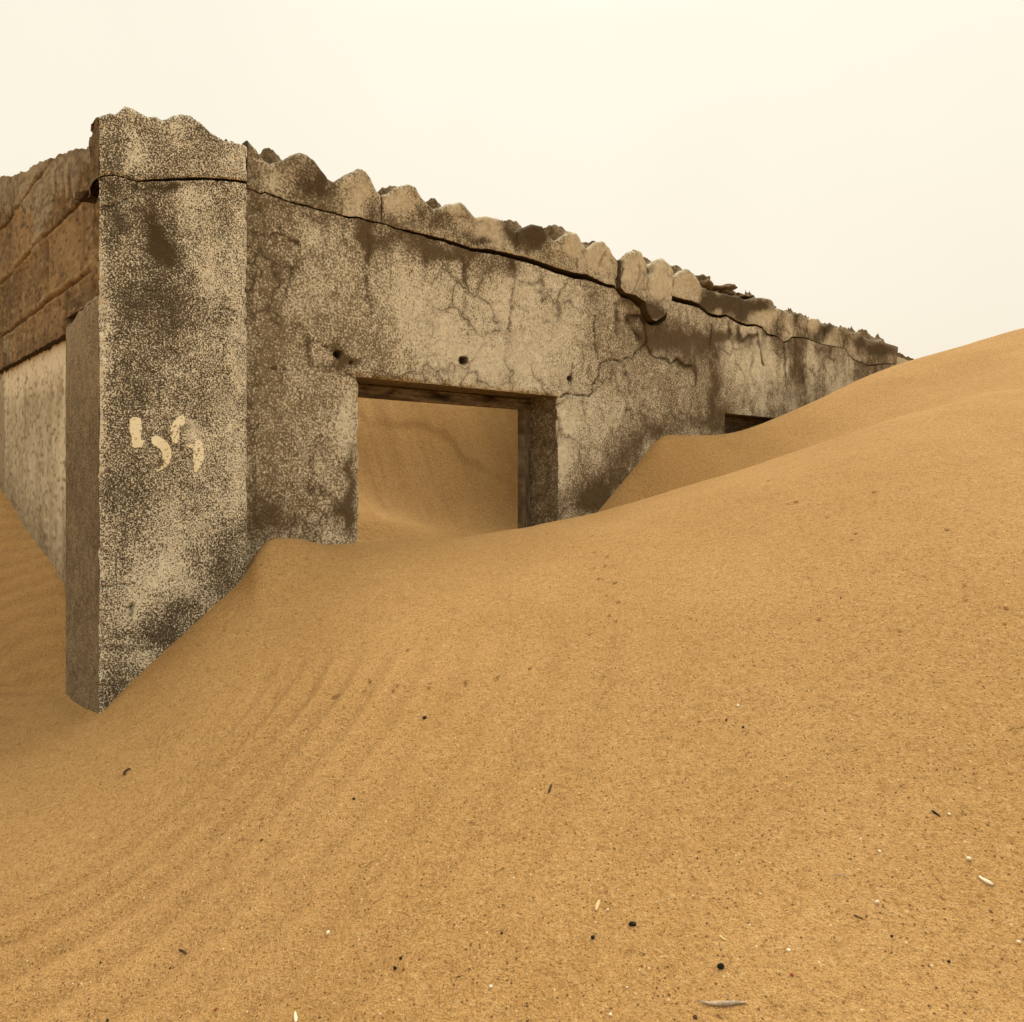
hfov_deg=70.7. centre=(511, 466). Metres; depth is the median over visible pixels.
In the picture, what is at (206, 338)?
ruined building
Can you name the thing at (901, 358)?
wall stub
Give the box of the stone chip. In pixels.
[629,921,635,925]
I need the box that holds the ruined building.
[0,106,897,713]
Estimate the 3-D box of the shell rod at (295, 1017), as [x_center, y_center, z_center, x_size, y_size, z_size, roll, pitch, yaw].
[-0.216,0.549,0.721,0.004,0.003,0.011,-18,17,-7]
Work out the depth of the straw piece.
0.76 m
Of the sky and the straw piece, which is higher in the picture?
the sky
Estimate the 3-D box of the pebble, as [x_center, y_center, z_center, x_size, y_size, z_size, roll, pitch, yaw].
[0.194,0.464,0.671,0.007,0.006,0.005,-9,11,14]
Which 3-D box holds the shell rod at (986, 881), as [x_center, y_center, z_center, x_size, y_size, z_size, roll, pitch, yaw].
[0.466,0.407,0.710,0.005,0.003,0.013,-20,21,-23]
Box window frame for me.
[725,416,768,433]
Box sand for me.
[0,328,1023,1021]
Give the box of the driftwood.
[698,1000,746,1006]
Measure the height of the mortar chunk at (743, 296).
0.047 m
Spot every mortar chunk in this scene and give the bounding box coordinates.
[695,274,713,290]
[711,284,737,295]
[733,292,753,299]
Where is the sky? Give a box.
[0,0,1023,358]
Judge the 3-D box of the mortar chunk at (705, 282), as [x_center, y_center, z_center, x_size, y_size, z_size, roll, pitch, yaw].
[0.882,-0.852,3.348,0.106,0.084,0.137,0,0,-2]
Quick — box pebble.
[717,963,723,969]
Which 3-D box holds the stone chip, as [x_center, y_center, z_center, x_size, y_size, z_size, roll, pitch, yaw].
[0.122,0.464,0.734,0.008,0.003,0.007,-15,14,-13]
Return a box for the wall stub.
[886,352,913,364]
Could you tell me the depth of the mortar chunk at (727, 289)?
3.48 m
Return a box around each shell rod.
[294,1011,297,1021]
[978,875,993,885]
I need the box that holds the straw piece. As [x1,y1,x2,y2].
[595,899,600,910]

